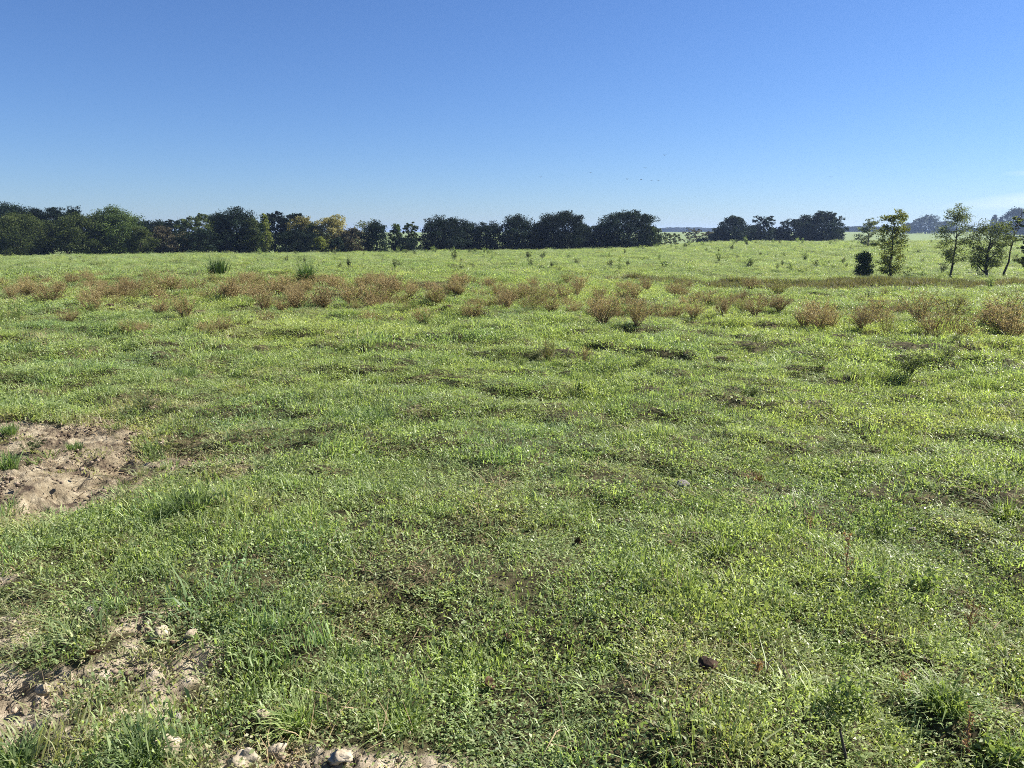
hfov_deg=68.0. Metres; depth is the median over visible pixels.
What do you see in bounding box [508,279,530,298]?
weed bush
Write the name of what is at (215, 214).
tree
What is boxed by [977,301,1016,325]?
weed bush
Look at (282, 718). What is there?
grass tussock
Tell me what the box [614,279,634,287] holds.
weed bush
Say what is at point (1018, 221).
tree
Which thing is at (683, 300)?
weed bush
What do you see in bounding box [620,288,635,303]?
weed bush
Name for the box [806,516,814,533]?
dock stalk
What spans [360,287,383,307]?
weed bush
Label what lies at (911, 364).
green weed
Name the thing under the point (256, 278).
weed bush
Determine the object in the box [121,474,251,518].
grass tussock
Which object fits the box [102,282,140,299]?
weed bush
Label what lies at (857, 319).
weed bush
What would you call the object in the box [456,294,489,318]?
weed bush
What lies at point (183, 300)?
green weed
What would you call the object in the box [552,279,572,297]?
weed bush
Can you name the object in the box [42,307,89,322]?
weed bush
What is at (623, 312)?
weed bush
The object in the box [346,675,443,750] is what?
grass tussock
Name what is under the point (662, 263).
field weed
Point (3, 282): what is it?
weed bush
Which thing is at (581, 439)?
green weed
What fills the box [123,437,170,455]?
grass tussock
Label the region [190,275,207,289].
weed bush
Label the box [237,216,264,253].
tree
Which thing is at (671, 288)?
weed bush
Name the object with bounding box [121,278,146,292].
weed bush
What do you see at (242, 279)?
weed bush
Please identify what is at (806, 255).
field weed
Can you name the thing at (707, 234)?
thicket
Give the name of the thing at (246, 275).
weed bush
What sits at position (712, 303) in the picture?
green weed
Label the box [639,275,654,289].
weed bush
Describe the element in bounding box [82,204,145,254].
tree
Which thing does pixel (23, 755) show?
grass tussock
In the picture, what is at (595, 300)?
weed bush
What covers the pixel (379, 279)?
weed bush
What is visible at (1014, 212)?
tree
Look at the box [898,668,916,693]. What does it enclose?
dock stalk
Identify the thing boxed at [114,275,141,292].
weed bush
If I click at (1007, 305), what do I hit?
weed bush
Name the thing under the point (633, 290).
weed bush
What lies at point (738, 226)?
tree
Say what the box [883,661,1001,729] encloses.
grass tussock
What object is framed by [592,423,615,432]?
green weed
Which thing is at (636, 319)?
weed bush
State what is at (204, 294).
weed bush
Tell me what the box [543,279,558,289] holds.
weed bush
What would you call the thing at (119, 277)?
weed bush
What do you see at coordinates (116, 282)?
weed bush
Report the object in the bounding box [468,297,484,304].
weed bush
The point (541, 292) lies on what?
weed bush
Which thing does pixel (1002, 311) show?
weed bush
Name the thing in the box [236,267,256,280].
weed bush
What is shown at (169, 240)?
tree
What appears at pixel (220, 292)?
weed bush
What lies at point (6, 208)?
tree
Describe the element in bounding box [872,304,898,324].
weed bush
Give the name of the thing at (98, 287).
weed bush
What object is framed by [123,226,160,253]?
tree
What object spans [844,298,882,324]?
weed bush
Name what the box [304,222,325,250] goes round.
tree
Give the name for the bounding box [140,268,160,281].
weed bush
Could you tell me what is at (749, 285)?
weed bush
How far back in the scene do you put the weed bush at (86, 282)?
21.93 m
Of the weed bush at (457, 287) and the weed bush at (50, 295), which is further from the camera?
the weed bush at (457, 287)
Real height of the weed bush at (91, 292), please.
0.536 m
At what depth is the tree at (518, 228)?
137.77 m
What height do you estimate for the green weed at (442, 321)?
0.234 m
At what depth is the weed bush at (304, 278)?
22.55 m
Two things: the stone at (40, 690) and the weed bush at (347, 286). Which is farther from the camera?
the weed bush at (347, 286)
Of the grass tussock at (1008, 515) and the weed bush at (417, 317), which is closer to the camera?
the grass tussock at (1008, 515)
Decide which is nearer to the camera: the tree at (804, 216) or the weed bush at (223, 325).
the weed bush at (223, 325)
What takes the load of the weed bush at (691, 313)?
on the ground at (36, 484)
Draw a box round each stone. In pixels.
[34,682,50,696]
[85,606,92,613]
[150,625,169,640]
[167,713,181,723]
[255,709,269,720]
[676,479,689,488]
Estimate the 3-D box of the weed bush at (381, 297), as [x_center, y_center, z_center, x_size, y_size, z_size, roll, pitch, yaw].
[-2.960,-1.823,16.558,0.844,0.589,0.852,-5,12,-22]
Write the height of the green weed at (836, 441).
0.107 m
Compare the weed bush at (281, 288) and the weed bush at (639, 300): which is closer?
the weed bush at (639, 300)
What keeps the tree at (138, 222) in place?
on the ground at (36, 484)
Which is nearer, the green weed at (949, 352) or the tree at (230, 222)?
the green weed at (949, 352)
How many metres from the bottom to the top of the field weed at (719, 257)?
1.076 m
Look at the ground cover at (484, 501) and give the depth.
4.43 m
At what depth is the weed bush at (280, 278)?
21.43 m
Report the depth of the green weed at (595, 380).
8.21 m
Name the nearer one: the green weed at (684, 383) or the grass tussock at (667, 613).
the grass tussock at (667, 613)
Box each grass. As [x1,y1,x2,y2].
[0,239,1023,767]
[0,241,1023,767]
[0,261,1023,767]
[577,272,1023,290]
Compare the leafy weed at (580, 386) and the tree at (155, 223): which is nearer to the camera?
the leafy weed at (580, 386)
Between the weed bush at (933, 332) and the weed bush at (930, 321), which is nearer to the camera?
the weed bush at (933, 332)
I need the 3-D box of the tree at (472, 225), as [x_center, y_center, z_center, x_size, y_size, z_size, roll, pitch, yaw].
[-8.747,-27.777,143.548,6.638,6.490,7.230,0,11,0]
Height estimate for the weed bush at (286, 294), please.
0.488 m
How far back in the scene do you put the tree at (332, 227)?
135.81 m
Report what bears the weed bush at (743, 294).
on the ground at (36, 484)
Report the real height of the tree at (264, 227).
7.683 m
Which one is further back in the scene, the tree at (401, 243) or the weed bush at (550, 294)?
the tree at (401, 243)
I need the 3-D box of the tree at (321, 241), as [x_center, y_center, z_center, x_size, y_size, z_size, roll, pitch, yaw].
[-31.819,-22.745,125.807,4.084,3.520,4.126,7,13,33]
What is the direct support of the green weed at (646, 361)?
on the ground at (36, 484)
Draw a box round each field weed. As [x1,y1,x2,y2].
[451,249,456,259]
[658,258,668,267]
[715,252,722,261]
[800,251,808,259]
[938,261,950,272]
[985,275,995,286]
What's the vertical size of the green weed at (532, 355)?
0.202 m
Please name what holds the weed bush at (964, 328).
on the ground at (36, 484)
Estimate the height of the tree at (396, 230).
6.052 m
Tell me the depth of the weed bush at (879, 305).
15.22 m
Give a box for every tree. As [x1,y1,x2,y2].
[0,201,45,256]
[0,211,61,255]
[20,207,55,242]
[38,205,81,254]
[44,211,118,254]
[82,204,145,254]
[118,215,159,253]
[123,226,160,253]
[142,219,172,250]
[143,225,173,253]
[162,217,186,234]
[163,231,185,252]
[172,213,216,246]
[172,228,230,252]
[204,213,234,250]
[206,206,268,253]
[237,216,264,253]
[256,213,273,252]
[260,211,285,252]
[268,228,322,252]
[281,213,304,232]
[285,215,311,250]
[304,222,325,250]
[308,236,331,252]
[312,214,347,250]
[329,237,346,252]
[334,227,366,252]
[354,218,373,241]
[356,219,391,252]
[388,223,402,249]
[388,236,420,251]
[402,221,418,247]
[416,214,470,250]
[451,220,479,249]
[464,221,504,250]
[497,213,540,250]
[525,221,553,249]
[530,210,599,249]
[572,224,598,248]
[590,222,617,248]
[595,209,666,247]
[637,225,662,246]
[708,229,727,241]
[711,215,756,241]
[738,224,762,240]
[749,215,776,240]
[767,227,787,240]
[777,218,802,240]
[794,214,815,240]
[797,210,848,240]
[830,226,845,240]
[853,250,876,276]
[854,218,883,245]
[871,208,910,277]
[908,214,943,233]
[930,203,980,277]
[937,220,961,232]
[964,218,1020,276]
[990,215,998,233]
[997,206,1023,234]
[1001,209,1023,275]
[1011,235,1023,266]
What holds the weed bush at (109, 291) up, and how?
on the ground at (36, 484)
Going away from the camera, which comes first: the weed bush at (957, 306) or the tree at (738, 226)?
the weed bush at (957, 306)
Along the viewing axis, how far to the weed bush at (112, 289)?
18.52 m
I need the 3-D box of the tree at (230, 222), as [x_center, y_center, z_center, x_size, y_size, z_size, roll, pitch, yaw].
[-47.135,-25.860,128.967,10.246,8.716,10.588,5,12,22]
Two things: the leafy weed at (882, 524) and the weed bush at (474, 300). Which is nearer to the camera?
the leafy weed at (882, 524)
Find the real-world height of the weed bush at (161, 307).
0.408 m
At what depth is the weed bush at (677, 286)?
22.27 m
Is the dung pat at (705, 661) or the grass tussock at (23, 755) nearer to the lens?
the grass tussock at (23, 755)
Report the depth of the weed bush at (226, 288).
17.96 m
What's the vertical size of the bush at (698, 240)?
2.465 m
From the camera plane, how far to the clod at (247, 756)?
2.34 m
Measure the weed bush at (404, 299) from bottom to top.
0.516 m
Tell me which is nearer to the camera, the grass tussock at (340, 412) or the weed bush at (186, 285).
the grass tussock at (340, 412)
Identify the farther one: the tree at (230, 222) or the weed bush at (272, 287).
the tree at (230, 222)
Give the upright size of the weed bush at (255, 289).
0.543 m
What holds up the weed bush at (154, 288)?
on the ground at (36, 484)
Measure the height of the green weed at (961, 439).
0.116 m
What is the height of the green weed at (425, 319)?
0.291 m
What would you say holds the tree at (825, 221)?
on the ground at (36, 484)
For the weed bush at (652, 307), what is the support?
on the ground at (36, 484)
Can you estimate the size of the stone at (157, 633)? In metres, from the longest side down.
0.082 x 0.063 x 0.062 m
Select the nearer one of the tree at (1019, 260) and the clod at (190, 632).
the clod at (190, 632)
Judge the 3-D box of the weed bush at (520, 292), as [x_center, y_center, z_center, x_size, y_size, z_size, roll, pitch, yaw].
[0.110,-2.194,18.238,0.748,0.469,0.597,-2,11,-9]
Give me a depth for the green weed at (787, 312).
15.77 m
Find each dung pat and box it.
[698,656,717,669]
[920,656,933,666]
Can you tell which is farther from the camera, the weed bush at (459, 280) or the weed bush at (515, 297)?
the weed bush at (459, 280)
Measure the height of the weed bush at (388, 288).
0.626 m
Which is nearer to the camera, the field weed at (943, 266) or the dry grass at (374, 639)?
the dry grass at (374, 639)
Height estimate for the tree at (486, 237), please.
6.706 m
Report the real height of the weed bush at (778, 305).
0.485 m
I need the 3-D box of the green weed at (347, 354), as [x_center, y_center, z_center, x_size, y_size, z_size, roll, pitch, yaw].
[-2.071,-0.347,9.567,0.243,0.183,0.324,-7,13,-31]
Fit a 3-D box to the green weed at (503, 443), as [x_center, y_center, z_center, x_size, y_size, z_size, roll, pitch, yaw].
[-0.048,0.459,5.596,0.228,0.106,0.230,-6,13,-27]
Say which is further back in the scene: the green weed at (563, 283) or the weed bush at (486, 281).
the green weed at (563, 283)
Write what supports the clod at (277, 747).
on the ground at (36, 484)
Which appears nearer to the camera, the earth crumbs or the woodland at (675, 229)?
the earth crumbs
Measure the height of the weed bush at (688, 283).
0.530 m
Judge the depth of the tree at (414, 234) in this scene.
133.92 m
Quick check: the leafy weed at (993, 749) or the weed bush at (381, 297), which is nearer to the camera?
the leafy weed at (993, 749)
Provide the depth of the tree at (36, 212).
146.55 m
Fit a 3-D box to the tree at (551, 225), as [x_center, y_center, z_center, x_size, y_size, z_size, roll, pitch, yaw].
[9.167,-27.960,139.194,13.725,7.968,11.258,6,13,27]
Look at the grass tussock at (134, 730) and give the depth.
2.48 m
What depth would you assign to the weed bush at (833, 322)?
13.69 m
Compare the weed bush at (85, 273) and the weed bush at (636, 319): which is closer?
the weed bush at (636, 319)
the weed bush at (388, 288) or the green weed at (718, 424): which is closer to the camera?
the green weed at (718, 424)
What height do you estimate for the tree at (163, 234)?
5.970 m
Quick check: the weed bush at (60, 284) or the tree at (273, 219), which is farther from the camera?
the tree at (273, 219)
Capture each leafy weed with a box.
[195,601,239,629]
[575,374,589,392]
[810,659,880,717]
[854,570,889,598]
[868,503,906,543]
[903,563,950,594]
[973,726,1023,767]
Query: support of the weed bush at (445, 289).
on the ground at (36, 484)
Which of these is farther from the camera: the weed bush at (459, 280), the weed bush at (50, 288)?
the weed bush at (459, 280)
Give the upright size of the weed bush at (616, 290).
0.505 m
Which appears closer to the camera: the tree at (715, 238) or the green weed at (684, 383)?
the green weed at (684, 383)
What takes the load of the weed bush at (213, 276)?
on the ground at (36, 484)
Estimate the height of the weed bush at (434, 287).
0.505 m
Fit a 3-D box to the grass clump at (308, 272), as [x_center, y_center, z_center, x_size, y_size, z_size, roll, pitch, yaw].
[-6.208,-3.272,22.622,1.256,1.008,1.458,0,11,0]
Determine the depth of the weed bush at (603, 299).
16.92 m
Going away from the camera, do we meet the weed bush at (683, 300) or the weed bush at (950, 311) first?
the weed bush at (950, 311)
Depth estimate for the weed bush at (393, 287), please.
18.74 m
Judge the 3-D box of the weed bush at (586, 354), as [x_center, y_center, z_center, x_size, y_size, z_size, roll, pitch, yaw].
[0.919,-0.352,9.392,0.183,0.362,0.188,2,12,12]
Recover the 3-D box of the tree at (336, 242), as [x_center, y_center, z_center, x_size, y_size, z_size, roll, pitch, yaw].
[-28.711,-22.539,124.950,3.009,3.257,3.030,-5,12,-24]
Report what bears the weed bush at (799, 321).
on the ground at (36, 484)
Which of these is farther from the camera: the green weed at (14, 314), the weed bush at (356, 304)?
the weed bush at (356, 304)
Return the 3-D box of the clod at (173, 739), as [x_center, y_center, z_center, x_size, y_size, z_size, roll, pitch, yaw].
[-1.098,1.150,2.412,0.095,0.066,0.082,3,12,14]
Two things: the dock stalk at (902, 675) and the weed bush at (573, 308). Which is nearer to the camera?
the dock stalk at (902, 675)
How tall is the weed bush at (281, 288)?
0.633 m
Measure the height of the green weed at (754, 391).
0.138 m
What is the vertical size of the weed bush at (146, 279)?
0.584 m
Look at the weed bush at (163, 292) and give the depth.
18.16 m
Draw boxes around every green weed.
[0,308,25,321]
[5,436,47,453]
[7,297,25,321]
[87,303,99,312]
[131,392,160,408]
[134,448,165,461]
[156,405,179,415]
[170,315,192,332]
[176,295,201,312]
[256,446,293,461]
[295,430,314,442]
[300,392,327,401]
[336,350,355,358]
[396,305,408,314]
[408,301,422,310]
[415,311,436,323]
[433,318,450,326]
[434,314,453,323]
[490,355,504,363]
[492,438,518,451]
[506,392,530,401]
[507,353,528,365]
[521,347,545,359]
[525,287,539,303]
[554,278,566,286]
[563,434,595,441]
[588,377,607,384]
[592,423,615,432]
[632,352,653,365]
[674,378,691,387]
[703,296,718,305]
[705,424,738,438]
[710,419,728,428]
[737,385,765,396]
[749,330,762,341]
[779,308,794,317]
[809,436,855,447]
[811,357,830,366]
[838,448,867,458]
[883,347,934,378]
[934,345,963,359]
[954,435,970,444]
[959,361,977,372]
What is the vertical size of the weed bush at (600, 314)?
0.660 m
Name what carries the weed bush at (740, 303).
on the ground at (36, 484)
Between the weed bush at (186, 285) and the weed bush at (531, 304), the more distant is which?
the weed bush at (186, 285)
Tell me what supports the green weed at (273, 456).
on the ground at (36, 484)
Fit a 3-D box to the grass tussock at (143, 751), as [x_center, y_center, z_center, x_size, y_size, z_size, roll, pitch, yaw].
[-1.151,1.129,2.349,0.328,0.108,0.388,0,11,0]
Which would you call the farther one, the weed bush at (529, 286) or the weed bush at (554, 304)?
the weed bush at (529, 286)
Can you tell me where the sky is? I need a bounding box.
[0,0,1023,231]
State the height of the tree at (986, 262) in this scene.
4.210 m
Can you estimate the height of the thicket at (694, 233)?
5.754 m
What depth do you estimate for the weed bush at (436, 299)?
16.78 m
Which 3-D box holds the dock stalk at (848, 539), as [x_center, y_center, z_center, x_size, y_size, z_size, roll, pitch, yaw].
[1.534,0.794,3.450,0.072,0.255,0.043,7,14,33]
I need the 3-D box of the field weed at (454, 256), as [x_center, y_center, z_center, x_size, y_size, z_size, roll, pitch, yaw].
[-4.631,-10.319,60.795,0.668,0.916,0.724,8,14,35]
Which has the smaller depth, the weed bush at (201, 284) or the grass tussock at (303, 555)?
the grass tussock at (303, 555)
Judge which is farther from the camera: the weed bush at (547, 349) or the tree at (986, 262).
the tree at (986, 262)
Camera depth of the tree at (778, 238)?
197.35 m
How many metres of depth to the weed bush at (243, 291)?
19.34 m
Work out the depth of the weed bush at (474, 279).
24.19 m
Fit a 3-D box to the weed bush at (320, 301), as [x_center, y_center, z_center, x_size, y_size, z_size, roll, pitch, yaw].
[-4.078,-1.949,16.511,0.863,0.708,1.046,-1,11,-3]
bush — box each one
[0,276,9,285]
[1,285,20,296]
[8,279,40,296]
[20,273,38,281]
[26,277,78,301]
[38,283,53,292]
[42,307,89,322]
[49,278,69,290]
[59,270,81,282]
[66,285,107,303]
[74,267,96,278]
[77,290,106,312]
[78,278,92,288]
[78,278,98,285]
[82,271,96,280]
[86,278,104,289]
[89,281,108,297]
[97,284,127,298]
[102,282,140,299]
[105,277,132,289]
[105,285,122,296]
[105,293,124,305]
[113,274,126,282]
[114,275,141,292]
[115,317,140,332]
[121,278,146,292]
[127,288,142,300]
[128,321,154,332]
[139,274,160,288]
[139,277,168,297]
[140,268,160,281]
[146,296,170,313]
[149,286,171,299]
[152,267,184,292]
[154,274,183,293]
[170,293,195,317]
[177,277,198,289]
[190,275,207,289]
[192,282,222,297]
[193,316,215,331]
[201,279,243,298]
[202,322,219,333]
[206,272,222,283]
[207,311,233,332]
[215,272,249,299]
[218,280,253,296]
[235,269,258,282]
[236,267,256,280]
[236,274,248,283]
[239,281,270,299]
[241,286,279,309]
[246,271,267,283]
[251,279,278,292]
[252,310,283,321]
[263,272,293,295]
[268,272,300,287]
[270,294,297,311]
[272,278,294,294]
[274,273,300,287]
[277,283,305,292]
[277,285,309,298]
[279,287,308,304]
[282,285,313,308]
[287,281,308,294]
[293,271,318,284]
[294,276,319,291]
[304,271,343,284]
[305,279,341,309]
[318,271,351,288]
[331,279,372,303]
[338,279,358,293]
[346,296,366,309]
[351,279,385,299]
[352,271,372,289]
[357,270,376,284]
[357,308,381,320]
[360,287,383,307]
[361,286,397,306]
[368,271,387,278]
[369,287,395,305]
[372,275,402,295]
[373,272,384,286]
[375,272,403,291]
[385,289,419,306]
[400,282,419,298]
[404,276,421,290]
[409,305,436,322]
[416,286,446,305]
[417,278,438,290]
[421,283,449,303]
[428,281,443,295]
[439,280,454,294]
[444,273,472,286]
[444,280,475,294]
[447,282,468,294]
[452,270,470,277]
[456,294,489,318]
[466,276,477,283]
[466,286,488,295]
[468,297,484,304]
[478,276,497,286]
[479,293,503,306]
[485,281,512,294]
[493,287,518,303]
[495,284,516,310]
[502,285,531,299]
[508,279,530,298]
[516,294,544,311]
[518,281,539,293]
[526,275,546,286]
[526,286,556,303]
[539,292,560,311]
[539,336,557,361]
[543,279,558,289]
[546,289,560,299]
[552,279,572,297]
[555,292,576,304]
[557,300,584,312]
[559,272,574,282]
[568,272,589,289]
[570,284,584,297]
[579,342,593,361]
[583,301,612,315]
[584,289,623,324]
[585,292,617,312]
[591,284,610,299]
[597,293,617,304]
[611,300,629,317]
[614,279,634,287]
[614,285,634,297]
[618,280,632,288]
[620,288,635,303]
[622,291,654,326]
[623,281,650,298]
[626,301,657,316]
[627,298,646,307]
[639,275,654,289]
[647,297,674,317]
[664,299,687,317]
[665,279,690,295]
[666,281,691,293]
[676,333,692,341]
[678,289,702,303]
[680,280,696,286]
[684,296,707,317]
[692,284,729,305]
[696,238,707,242]
[713,297,732,315]
[719,292,746,304]
[732,297,755,311]
[734,287,750,298]
[741,274,765,290]
[742,297,765,316]
[754,290,782,308]
[765,279,796,295]
[765,291,793,311]
[782,295,826,327]
[798,301,838,328]
[803,296,841,315]
[817,302,851,327]
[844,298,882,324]
[848,300,880,328]
[860,329,877,336]
[864,295,890,312]
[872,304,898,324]
[875,312,899,336]
[880,286,891,295]
[883,298,914,314]
[892,283,945,319]
[913,304,954,334]
[926,329,943,336]
[929,290,983,315]
[929,302,972,331]
[945,310,983,337]
[964,301,1022,325]
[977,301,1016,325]
[981,287,1023,318]
[985,303,1023,331]
[986,301,1023,330]
[991,307,1023,337]
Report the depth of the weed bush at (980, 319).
14.23 m
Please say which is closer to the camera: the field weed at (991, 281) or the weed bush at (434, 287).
the weed bush at (434, 287)
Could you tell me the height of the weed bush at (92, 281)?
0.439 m
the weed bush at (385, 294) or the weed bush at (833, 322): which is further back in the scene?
the weed bush at (385, 294)
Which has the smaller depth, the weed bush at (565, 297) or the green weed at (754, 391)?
the green weed at (754, 391)
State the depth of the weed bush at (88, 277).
24.97 m
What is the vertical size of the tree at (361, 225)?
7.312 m
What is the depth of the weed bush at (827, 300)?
15.25 m
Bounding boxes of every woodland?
[639,227,731,231]
[828,226,900,231]
[951,228,981,231]
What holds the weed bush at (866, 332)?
on the ground at (36, 484)
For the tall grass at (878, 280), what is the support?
on the ground at (36, 484)
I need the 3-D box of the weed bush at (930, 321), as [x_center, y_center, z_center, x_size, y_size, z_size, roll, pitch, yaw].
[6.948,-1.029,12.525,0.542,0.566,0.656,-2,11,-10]
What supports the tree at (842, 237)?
on the ground at (36, 484)
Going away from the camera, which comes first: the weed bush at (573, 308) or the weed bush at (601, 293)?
the weed bush at (573, 308)
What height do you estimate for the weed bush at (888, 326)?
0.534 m
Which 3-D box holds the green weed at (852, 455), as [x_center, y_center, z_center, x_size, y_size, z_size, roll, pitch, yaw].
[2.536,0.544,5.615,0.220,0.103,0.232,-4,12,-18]
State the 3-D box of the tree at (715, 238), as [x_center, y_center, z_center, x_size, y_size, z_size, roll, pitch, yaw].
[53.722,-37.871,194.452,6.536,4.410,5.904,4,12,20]
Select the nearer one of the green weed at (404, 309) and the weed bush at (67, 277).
the green weed at (404, 309)
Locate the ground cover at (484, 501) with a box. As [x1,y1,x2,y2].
[0,239,1023,767]
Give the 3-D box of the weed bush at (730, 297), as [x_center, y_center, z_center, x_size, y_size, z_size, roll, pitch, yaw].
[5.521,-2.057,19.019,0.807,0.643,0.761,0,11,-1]
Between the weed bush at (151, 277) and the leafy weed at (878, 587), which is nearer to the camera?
the leafy weed at (878, 587)
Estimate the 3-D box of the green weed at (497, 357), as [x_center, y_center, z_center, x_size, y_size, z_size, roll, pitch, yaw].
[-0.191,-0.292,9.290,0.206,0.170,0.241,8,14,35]
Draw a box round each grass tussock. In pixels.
[0,420,30,435]
[0,444,48,470]
[0,709,76,767]
[65,440,87,450]
[81,704,192,767]
[93,704,174,749]
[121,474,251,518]
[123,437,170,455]
[165,363,204,377]
[243,682,348,744]
[263,538,327,564]
[327,405,354,416]
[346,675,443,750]
[353,407,403,424]
[644,602,699,631]
[695,530,753,556]
[738,468,775,481]
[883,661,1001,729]
[965,489,1023,522]
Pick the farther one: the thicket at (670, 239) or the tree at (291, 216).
the thicket at (670, 239)
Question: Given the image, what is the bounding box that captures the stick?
[839,729,849,767]
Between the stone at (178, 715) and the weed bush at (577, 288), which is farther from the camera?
the weed bush at (577, 288)
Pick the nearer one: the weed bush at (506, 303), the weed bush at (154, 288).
the weed bush at (506, 303)
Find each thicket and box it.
[661,232,681,244]
[682,228,705,242]
[699,231,717,241]
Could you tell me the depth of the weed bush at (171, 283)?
19.51 m
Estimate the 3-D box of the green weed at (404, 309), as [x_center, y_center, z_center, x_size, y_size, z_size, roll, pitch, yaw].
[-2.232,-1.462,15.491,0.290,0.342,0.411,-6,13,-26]
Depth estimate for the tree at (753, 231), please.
196.64 m
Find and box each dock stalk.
[751,659,764,678]
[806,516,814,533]
[843,531,857,583]
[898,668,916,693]
[962,701,982,757]
[964,598,983,638]
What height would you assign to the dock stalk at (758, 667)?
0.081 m
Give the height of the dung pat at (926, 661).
0.037 m
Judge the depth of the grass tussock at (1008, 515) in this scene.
4.43 m
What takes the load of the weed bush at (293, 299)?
on the ground at (36, 484)
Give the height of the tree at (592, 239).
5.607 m
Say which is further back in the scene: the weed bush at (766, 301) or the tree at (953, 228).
the tree at (953, 228)
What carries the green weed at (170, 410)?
on the ground at (36, 484)
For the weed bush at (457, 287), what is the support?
on the ground at (36, 484)
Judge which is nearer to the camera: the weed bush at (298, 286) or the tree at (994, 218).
the weed bush at (298, 286)
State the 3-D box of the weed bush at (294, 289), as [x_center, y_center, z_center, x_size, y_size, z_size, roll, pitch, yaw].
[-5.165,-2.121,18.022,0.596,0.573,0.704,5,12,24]
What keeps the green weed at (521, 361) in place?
on the ground at (36, 484)
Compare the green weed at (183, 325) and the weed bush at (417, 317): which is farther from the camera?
the weed bush at (417, 317)
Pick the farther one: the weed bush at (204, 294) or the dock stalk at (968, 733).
the weed bush at (204, 294)
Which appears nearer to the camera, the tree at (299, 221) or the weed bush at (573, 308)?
the weed bush at (573, 308)
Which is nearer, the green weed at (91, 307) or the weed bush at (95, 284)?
the green weed at (91, 307)
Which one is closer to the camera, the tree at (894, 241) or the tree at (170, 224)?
the tree at (894, 241)
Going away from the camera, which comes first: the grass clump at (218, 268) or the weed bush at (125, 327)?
the weed bush at (125, 327)
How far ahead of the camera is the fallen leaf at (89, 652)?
2.91 m
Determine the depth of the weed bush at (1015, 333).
11.70 m
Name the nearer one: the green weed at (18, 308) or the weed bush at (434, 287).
the green weed at (18, 308)
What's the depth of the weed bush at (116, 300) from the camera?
16.63 m
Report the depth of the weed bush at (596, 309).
14.73 m
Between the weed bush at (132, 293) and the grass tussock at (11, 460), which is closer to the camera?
the grass tussock at (11, 460)
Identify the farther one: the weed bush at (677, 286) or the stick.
the weed bush at (677, 286)
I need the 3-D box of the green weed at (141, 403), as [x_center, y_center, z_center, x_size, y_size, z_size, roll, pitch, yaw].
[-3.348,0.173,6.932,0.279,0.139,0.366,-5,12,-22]
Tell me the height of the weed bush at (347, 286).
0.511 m
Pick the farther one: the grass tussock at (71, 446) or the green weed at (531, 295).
the green weed at (531, 295)
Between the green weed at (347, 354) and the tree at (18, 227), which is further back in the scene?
the tree at (18, 227)
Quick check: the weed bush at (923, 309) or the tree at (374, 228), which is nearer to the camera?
the weed bush at (923, 309)
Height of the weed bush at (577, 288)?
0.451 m
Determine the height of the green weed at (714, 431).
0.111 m
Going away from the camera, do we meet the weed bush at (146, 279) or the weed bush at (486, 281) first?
the weed bush at (146, 279)
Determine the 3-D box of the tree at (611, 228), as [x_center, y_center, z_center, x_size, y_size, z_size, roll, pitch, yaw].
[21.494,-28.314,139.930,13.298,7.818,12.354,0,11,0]
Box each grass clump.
[196,252,238,274]
[282,259,323,282]
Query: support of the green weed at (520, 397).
on the ground at (36, 484)
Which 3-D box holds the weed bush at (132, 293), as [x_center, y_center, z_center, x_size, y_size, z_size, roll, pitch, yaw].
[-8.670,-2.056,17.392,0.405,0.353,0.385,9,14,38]
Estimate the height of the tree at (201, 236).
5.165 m
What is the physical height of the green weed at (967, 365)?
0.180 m
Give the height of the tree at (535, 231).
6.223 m
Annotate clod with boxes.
[155,733,181,757]
[185,628,197,638]
[226,747,260,767]
[265,742,286,759]
[327,749,352,764]
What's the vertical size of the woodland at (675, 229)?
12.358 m
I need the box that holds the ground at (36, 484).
[0,232,1023,767]
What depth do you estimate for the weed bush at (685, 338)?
11.01 m
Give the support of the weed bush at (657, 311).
on the ground at (36, 484)
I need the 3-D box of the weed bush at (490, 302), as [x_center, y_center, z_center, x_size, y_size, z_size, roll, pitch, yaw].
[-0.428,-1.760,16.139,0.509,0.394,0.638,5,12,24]
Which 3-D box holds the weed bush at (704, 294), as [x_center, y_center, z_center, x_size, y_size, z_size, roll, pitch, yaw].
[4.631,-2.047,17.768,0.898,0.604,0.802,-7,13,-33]
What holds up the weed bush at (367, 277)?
on the ground at (36, 484)
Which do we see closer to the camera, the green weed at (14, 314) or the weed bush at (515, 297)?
the green weed at (14, 314)
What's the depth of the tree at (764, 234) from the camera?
193.20 m
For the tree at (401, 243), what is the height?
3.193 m
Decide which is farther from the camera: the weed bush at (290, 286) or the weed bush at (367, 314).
the weed bush at (290, 286)
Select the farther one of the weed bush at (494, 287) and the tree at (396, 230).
the tree at (396, 230)
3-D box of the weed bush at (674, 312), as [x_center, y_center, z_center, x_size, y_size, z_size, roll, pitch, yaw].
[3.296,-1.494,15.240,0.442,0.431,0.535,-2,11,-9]
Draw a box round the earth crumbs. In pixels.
[0,395,1003,767]
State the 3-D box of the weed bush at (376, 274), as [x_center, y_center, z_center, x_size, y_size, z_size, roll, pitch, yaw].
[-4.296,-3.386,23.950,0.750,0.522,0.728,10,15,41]
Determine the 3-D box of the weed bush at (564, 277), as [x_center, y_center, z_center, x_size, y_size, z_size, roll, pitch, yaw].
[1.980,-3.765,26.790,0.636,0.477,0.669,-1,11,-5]
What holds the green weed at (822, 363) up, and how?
on the ground at (36, 484)
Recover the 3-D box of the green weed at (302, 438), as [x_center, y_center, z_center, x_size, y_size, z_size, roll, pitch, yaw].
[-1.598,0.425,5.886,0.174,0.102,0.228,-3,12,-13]
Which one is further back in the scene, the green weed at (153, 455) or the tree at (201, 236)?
the tree at (201, 236)
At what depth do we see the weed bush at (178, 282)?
19.40 m

